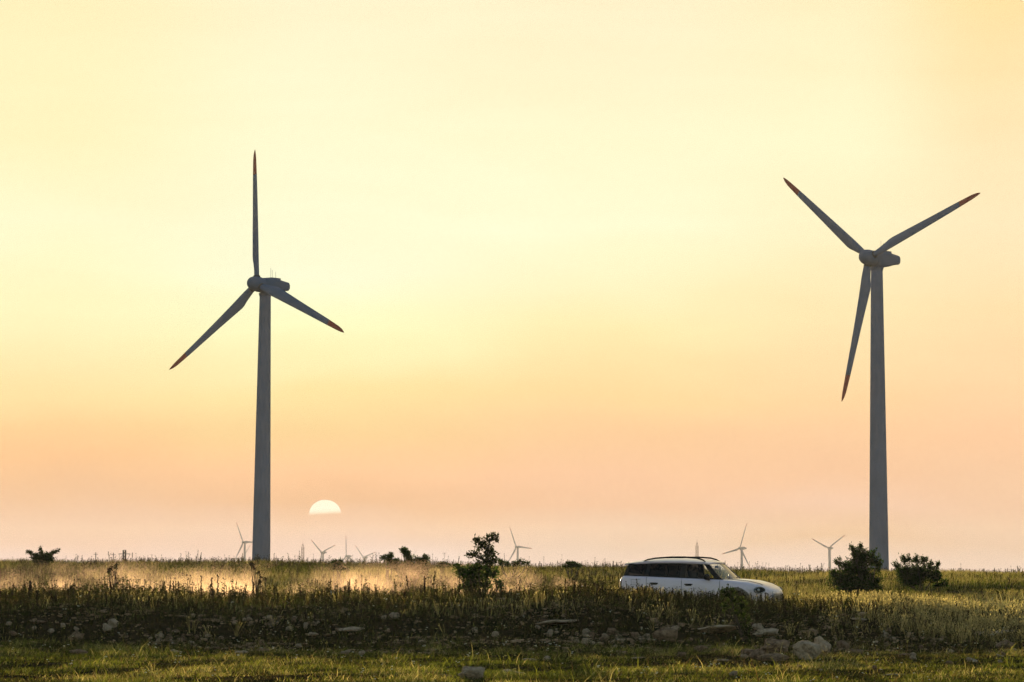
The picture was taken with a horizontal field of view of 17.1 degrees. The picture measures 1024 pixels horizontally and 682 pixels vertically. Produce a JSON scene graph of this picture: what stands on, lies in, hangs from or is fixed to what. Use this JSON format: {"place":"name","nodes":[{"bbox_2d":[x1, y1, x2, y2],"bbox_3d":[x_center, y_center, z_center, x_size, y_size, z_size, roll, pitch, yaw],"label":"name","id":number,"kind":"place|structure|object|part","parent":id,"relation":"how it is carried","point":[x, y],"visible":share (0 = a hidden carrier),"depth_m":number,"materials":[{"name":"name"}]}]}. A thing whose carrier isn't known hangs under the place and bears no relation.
{"place":"outdoors","nodes":[
{"label":"outdoors","id":0,"kind":"place"},
{"bbox_2d":[301,544,303,560],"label":"lattice mast","id":1,"kind":"object","parent":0,"point":[303,552],"visible":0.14,"depth_m":1148.01,"materials":[{"name":"metal"}]},
{"bbox_2d":[309,500,340,512],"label":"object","id":2,"kind":"object","parent":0,"point":[325,506],"visible":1,"depth_m":9461.52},
{"bbox_2d":[0,566,1023,681],"bbox_3d":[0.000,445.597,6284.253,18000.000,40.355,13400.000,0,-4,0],"label":"ground","id":3,"kind":"structure","parent":0,"point":[221,631],"depth_m":76.15,"materials":[{"name":"green plant"}]},
{"bbox_2d":[29,620,45,623],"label":"rock","id":4,"kind":"object","parent":3,"relation":"on","point":[37,621],"visible":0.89,"depth_m":78.02,"materials":[{"name":"grey stone"}]},
{"bbox_2d":[25,545,60,565],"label":"wide bush","id":5,"kind":"object","parent":3,"relation":"on","point":[41,556],"visible":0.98,"depth_m":144.66,"materials":[{"name":"green plant"}]},
{"bbox_2d":[68,631,83,641],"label":"rock","id":6,"kind":"object","parent":3,"relation":"on","point":[77,634],"visible":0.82,"depth_m":74.90,"materials":[{"name":"grey stone"}]},
{"bbox_2d":[69,649,87,653],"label":"rock","id":7,"kind":"object","parent":3,"relation":"on","point":[77,651],"visible":0.82,"depth_m":67.18,"materials":[{"name":"grey stone"}]},
{"bbox_2d":[102,623,111,631],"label":"rock","id":8,"kind":"object","parent":3,"relation":"on","point":[106,626],"visible":0.94,"depth_m":76.59,"materials":[{"name":"stone"}]},
{"bbox_2d":[107,618,118,627],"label":"rock","id":9,"kind":"object","parent":3,"relation":"on","point":[113,622],"visible":0.92,"depth_m":77.32,"materials":[{"name":"stone"}]},
{"bbox_2d":[106,562,121,589],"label":"dead plant","id":10,"kind":"object","parent":3,"relation":"on","point":[111,569],"visible":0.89,"depth_m":97.26,"materials":[{"name":"brown plant"}]},
{"bbox_2d":[155,633,163,638],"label":"stone","id":11,"kind":"object","parent":3,"relation":"on","point":[160,636],"visible":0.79,"depth_m":75.32,"materials":[{"name":"stone"}]},
{"bbox_2d":[235,522,251,560],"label":"wind turbine","id":12,"kind":"object","parent":3,"relation":"on","point":[244,542],"visible":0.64,"depth_m":3893.80,"materials":[{"name":"paint"}]},
{"bbox_2d":[169,151,343,560],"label":"wind turbine","id":13,"kind":"object","parent":3,"relation":"on","point":[269,287],"visible":0.88,"depth_m":637.26,"materials":[{"name":"paint"}]},
{"bbox_2d":[249,561,266,595],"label":"dead plant","id":14,"kind":"object","parent":3,"relation":"on","point":[252,564],"visible":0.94,"depth_m":95.76,"materials":[{"name":"brown plant"}]},
{"bbox_2d":[311,540,334,560],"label":"wind turbine","id":15,"kind":"object","parent":3,"relation":"on","point":[322,554],"visible":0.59,"depth_m":4261.27,"materials":[{"name":"paint"}]},
{"bbox_2d":[330,556,351,590],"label":"round bush","id":16,"kind":"object","parent":3,"relation":"on","point":[338,565],"visible":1,"depth_m":112.71,"materials":[{"name":"green plant"}]},
{"bbox_2d":[343,547,354,561],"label":"wind turbine","id":17,"kind":"object","parent":3,"relation":"on","point":[348,556],"visible":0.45,"depth_m":4192.28,"materials":[{"name":"paint"}]},
{"bbox_2d":[338,627,364,631],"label":"rock","id":18,"kind":"object","parent":3,"relation":"on","point":[350,629],"visible":0.98,"depth_m":76.36,"materials":[{"name":"stone"}]},
{"bbox_2d":[355,545,374,561],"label":"wind turbine","id":19,"kind":"object","parent":3,"relation":"on","point":[363,557],"visible":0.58,"depth_m":4870.82,"materials":[{"name":"paint"}]},
{"bbox_2d":[379,552,394,584],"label":"ragged shrub","id":20,"kind":"object","parent":3,"relation":"on","point":[388,557],"visible":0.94,"depth_m":124.72,"materials":[{"name":"green plant"}]},
{"bbox_2d":[389,612,399,619],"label":"rock","id":21,"kind":"object","parent":3,"relation":"on","point":[392,615],"visible":0.91,"depth_m":78.75,"materials":[{"name":"stone"}]},
{"bbox_2d":[386,546,430,586],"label":"ragged shrub","id":22,"kind":"object","parent":3,"relation":"on","point":[409,566],"visible":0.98,"depth_m":123.66,"materials":[{"name":"green plant"}]},
{"bbox_2d":[436,561,451,577],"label":"mound bush","id":23,"kind":"object","parent":3,"relation":"on","point":[442,564],"visible":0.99,"depth_m":133.64,"materials":[{"name":"green plant"}]},
{"bbox_2d":[458,666,484,679],"bbox_3d":[-0.649,5.329,54.721,0.442,0.229,0.251,0,-4,0],"label":"rock","id":24,"kind":"object","parent":3,"relation":"on","point":[473,672],"visible":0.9,"depth_m":54.64,"materials":[{"name":"stone"}]},
{"bbox_2d":[451,562,500,594],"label":"broad bush","id":25,"kind":"object","parent":3,"relation":"on","point":[476,573],"visible":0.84,"depth_m":92.72,"materials":[{"name":"green plant"}]},
{"bbox_2d":[464,532,500,590],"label":"sapling","id":26,"kind":"object","parent":3,"relation":"on","point":[488,555],"visible":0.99,"depth_m":93.27,"materials":[{"name":"green plant"}]},
{"bbox_2d":[491,631,499,636],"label":"stone","id":27,"kind":"object","parent":3,"relation":"on","point":[494,633],"visible":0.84,"depth_m":75.31,"materials":[{"name":"stone"}]},
{"bbox_2d":[492,577,504,593],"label":"bush","id":28,"kind":"object","parent":3,"relation":"on","point":[499,582],"visible":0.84,"depth_m":92.23,"materials":[{"name":"green plant"}]},
{"bbox_2d":[0,598,1018,654],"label":"rubble","id":29,"kind":"object","parent":3,"relation":"on","point":[814,631],"visible":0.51,"depth_m":76.49,"materials":[{"name":"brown stone"}]},
{"bbox_2d":[0,630,1023,681],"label":"lawn grass","id":30,"kind":"structure","parent":3,"relation":"on","point":[429,669],"depth_m":61.00,"materials":[{"name":"green plant"}]},
{"bbox_2d":[0,557,1023,605],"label":"field grass","id":31,"kind":"structure","parent":3,"relation":"on","point":[966,579],"depth_m":128.92,"materials":[{"name":"plant"}]},
{"bbox_2d":[0,595,1023,681],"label":"herbs","id":32,"kind":"object","parent":3,"relation":"on","point":[498,628],"visible":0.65,"depth_m":73.77,"materials":[{"name":"green plant"}]},
{"bbox_2d":[0,580,1023,655],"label":"bank grass","id":33,"kind":"structure","parent":3,"relation":"on","point":[304,603],"depth_m":81.30,"materials":[{"name":"green plant"}]},
{"bbox_2d":[0,551,1023,598],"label":"skyline weeds","id":34,"kind":"object","parent":3,"relation":"on","point":[94,562],"visible":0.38,"depth_m":133.42,"materials":[{"name":"plant"}]},
{"bbox_2d":[0,571,1023,640],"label":"bank weeds","id":35,"kind":"object","parent":3,"relation":"on","point":[56,591],"visible":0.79,"depth_m":81.70,"materials":[{"name":"green plant"}]},
{"bbox_2d":[497,557,530,580],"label":"bush","id":36,"kind":"object","parent":3,"relation":"on","point":[515,563],"visible":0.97,"depth_m":131.69,"materials":[{"name":"green plant"}]},
{"bbox_2d":[509,529,531,560],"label":"wind turbine","id":37,"kind":"object","parent":3,"relation":"on","point":[518,547],"visible":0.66,"depth_m":3943.37,"materials":[{"name":"paint"}]},
{"bbox_2d":[535,620,576,624],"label":"rock","id":38,"kind":"object","parent":3,"relation":"on","point":[551,622],"visible":0.9,"depth_m":77.88,"materials":[{"name":"stone"}]},
{"bbox_2d":[562,560,582,578],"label":"dome bush","id":39,"kind":"object","parent":3,"relation":"on","point":[570,564],"visible":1,"depth_m":131.64,"materials":[{"name":"green plant"}]},
{"bbox_2d":[581,638,594,644],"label":"rock","id":40,"kind":"object","parent":3,"relation":"on","point":[585,641],"visible":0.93,"depth_m":72.88,"materials":[{"name":"stone"}]},
{"bbox_2d":[606,628,616,635],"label":"rock","id":41,"kind":"object","parent":3,"relation":"on","point":[610,631],"visible":0.95,"depth_m":76.09,"materials":[{"name":"grey stone"}]},
{"bbox_2d":[610,638,625,643],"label":"rock","id":42,"kind":"object","parent":3,"relation":"on","point":[621,640],"visible":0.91,"depth_m":74.28,"materials":[{"name":"stone"}]},
{"bbox_2d":[631,632,639,637],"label":"rock","id":43,"kind":"object","parent":3,"relation":"on","point":[633,634],"visible":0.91,"depth_m":75.72,"materials":[{"name":"grey stone"}]},
{"bbox_2d":[639,638,653,642],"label":"rock","id":44,"kind":"object","parent":3,"relation":"on","point":[649,639],"visible":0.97,"depth_m":74.22,"materials":[{"name":"stone"}]},
{"bbox_2d":[653,628,677,641],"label":"rock","id":45,"kind":"object","parent":3,"relation":"on","point":[660,634],"visible":0.99,"depth_m":74.48,"materials":[{"name":"grey stone"}]},
{"bbox_2d":[676,652,685,656],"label":"rock","id":46,"kind":"object","parent":3,"relation":"on","point":[682,654],"visible":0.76,"depth_m":66.44,"materials":[{"name":"grey stone"}]},
{"bbox_2d":[619,556,782,602],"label":"car","id":47,"kind":"object","parent":3,"relation":"on","point":[682,572],"visible":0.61,"depth_m":94.78,"materials":[{"name":"white metal"}]},
{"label":"side window","id":48,"kind":"part","parent":47,"relation":"part of","materials":[{"name":"black glass"}]},
{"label":"door","id":49,"kind":"part","parent":47,"relation":"part of","materials":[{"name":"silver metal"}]},
{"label":"side window","id":50,"kind":"part","parent":47,"relation":"part of","materials":[{"name":"black glass"}]},
{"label":"side window","id":51,"kind":"part","parent":47,"relation":"part of","materials":[{"name":"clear glass"}]},
{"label":"door","id":52,"kind":"part","parent":47,"relation":"part of","materials":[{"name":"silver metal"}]},
{"bbox_2d":[694,645,708,651],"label":"rock","id":53,"kind":"object","parent":3,"relation":"on","point":[704,647],"visible":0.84,"depth_m":70.31,"materials":[{"name":"grey stone"}]},
{"bbox_2d":[697,625,738,633],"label":"rock","id":54,"kind":"object","parent":3,"relation":"on","point":[720,628],"visible":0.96,"depth_m":76.58,"materials":[{"name":"stone"}]},
{"bbox_2d":[729,671,737,675],"bbox_3d":[3.574,5.375,55.182,0.153,0.088,0.092,-9,-17,19],"label":"rock","id":55,"kind":"object","parent":3,"relation":"on","point":[731,673],"visible":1,"depth_m":55.14,"materials":[{"name":"stone"}]},
{"bbox_2d":[718,583,753,646],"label":"vine covered shrub","id":56,"kind":"object","parent":3,"relation":"on","point":[744,637],"visible":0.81,"depth_m":73.34,"materials":[{"name":"green plant"}]},
{"bbox_2d":[723,524,748,570],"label":"wind turbine","id":57,"kind":"object","parent":3,"relation":"on","point":[740,548],"visible":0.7,"depth_m":3323.49,"materials":[{"name":"paint"}]},
{"bbox_2d":[740,654,747,658],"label":"rock","id":58,"kind":"object","parent":3,"relation":"on","point":[743,656],"visible":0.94,"depth_m":65.63,"materials":[{"name":"stone"}]},
{"bbox_2d":[741,649,752,655],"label":"rock","id":59,"kind":"object","parent":3,"relation":"on","point":[746,651],"visible":0.56,"depth_m":67.01,"materials":[{"name":"grey stone"}]},
{"bbox_2d":[749,648,763,658],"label":"rock","id":60,"kind":"object","parent":3,"relation":"on","point":[755,653],"visible":0.81,"depth_m":65.77,"materials":[{"name":"grey stone"}]},
{"bbox_2d":[752,623,763,629],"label":"rock","id":61,"kind":"object","parent":3,"relation":"on","point":[757,626],"visible":0.79,"depth_m":77.53,"materials":[{"name":"stone"}]},
{"bbox_2d":[753,628,778,636],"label":"rock","id":62,"kind":"object","parent":3,"relation":"on","point":[767,631],"visible":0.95,"depth_m":75.90,"materials":[{"name":"stone"}]},
{"bbox_2d":[756,653,788,661],"bbox_3d":[4.897,5.938,64.068,0.648,0.163,0.362,-1,-4,16],"label":"rock","id":63,"kind":"object","parent":3,"relation":"on","point":[776,656],"visible":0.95,"depth_m":63.95,"materials":[{"name":"grey stone"}]},
{"bbox_2d":[760,638,789,653],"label":"rock","id":64,"kind":"object","parent":3,"relation":"on","point":[773,645],"visible":0.81,"depth_m":68.12,"materials":[{"name":"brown stone"}]},
{"bbox_2d":[792,640,820,659],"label":"rock","id":65,"kind":"object","parent":3,"relation":"on","point":[805,648],"visible":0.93,"depth_m":65.81,"materials":[{"name":"stone"}]},
{"bbox_2d":[814,636,830,657],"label":"rock","id":66,"kind":"object","parent":3,"relation":"on","point":[821,641],"visible":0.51,"depth_m":66.76,"materials":[{"name":"stone"}]},
{"bbox_2d":[812,535,844,570],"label":"wind turbine","id":67,"kind":"object","parent":3,"relation":"on","point":[829,557],"visible":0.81,"depth_m":3798.21,"materials":[{"name":"paint"}]},
{"bbox_2d":[836,640,849,649],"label":"rock","id":68,"kind":"object","parent":3,"relation":"on","point":[844,643],"visible":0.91,"depth_m":71.61,"materials":[{"name":"grey stone"}]},
{"bbox_2d":[823,541,885,595],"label":"leafy bush","id":69,"kind":"object","parent":3,"relation":"on","point":[855,575],"visible":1,"depth_m":108.67,"materials":[{"name":"green plant"}]},
{"bbox_2d":[849,649,863,653],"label":"rock","id":70,"kind":"object","parent":3,"relation":"on","point":[858,650],"visible":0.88,"depth_m":68.44,"materials":[{"name":"grey stone"}]},
{"bbox_2d":[783,177,979,570],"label":"wind turbine","id":71,"kind":"object","parent":3,"relation":"on","point":[877,261],"visible":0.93,"depth_m":603.87,"materials":[{"name":"paint"}]},
{"bbox_2d":[910,655,916,660],"bbox_3d":[7.605,6.005,64.660,0.150,0.114,0.103,1,-4,-17],"label":"stone","id":72,"kind":"object","parent":3,"relation":"on","point":[913,657],"visible":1,"depth_m":64.64,"materials":[{"name":"stone"}]},
{"bbox_2d":[891,552,948,593],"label":"leafy bush","id":73,"kind":"object","parent":3,"relation":"on","point":[917,575],"visible":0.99,"depth_m":111.69,"materials":[{"name":"green plant"}]},
{"bbox_2d":[966,657,977,662],"bbox_3d":[8.539,5.929,63.452,0.216,0.100,0.133,-2,-4,30],"label":"rock","id":74,"kind":"object","parent":3,"relation":"on","point":[969,659],"visible":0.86,"depth_m":63.41,"materials":[{"name":"stone"}]},
{"bbox_2d":[947,588,1023,594],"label":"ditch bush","id":75,"kind":"object","parent":3,"relation":"on","point":[952,592],"visible":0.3,"depth_m":104.70,"materials":[{"name":"green plant"}]},
{"bbox_2d":[978,630,1017,635],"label":"rock","id":76,"kind":"object","parent":3,"relation":"on","point":[995,632],"visible":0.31,"depth_m":78.28,"materials":[{"name":"stone"}]},
{"bbox_2d":[996,640,1014,649],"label":"rock","id":77,"kind":"object","parent":3,"relation":"on","point":[1003,642],"visible":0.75,"depth_m":72.58,"materials":[{"name":"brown stone"}]},
{"bbox_2d":[0,0,1023,572],"label":"sky","id":78,"kind":"structure","parent":0,"point":[581,296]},
{"bbox_2d":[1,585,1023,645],"bbox_3d":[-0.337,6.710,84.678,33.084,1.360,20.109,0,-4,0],"label":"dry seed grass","id":79,"kind":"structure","parent":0,"point":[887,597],"depth_m":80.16,"materials":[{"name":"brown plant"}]},
{"bbox_2d":[9,583,1023,681],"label":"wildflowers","id":80,"kind":"object","parent":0,"point":[503,646],"visible":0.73,"depth_m":64.27,"materials":[{"name":"plant"}]},
{"bbox_2d":[695,543,698,555],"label":"lattice mast","id":81,"kind":"object","parent":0,"point":[697,549],"visible":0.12,"depth_m":1147.62,"materials":[{"name":"metal"}]}
]}

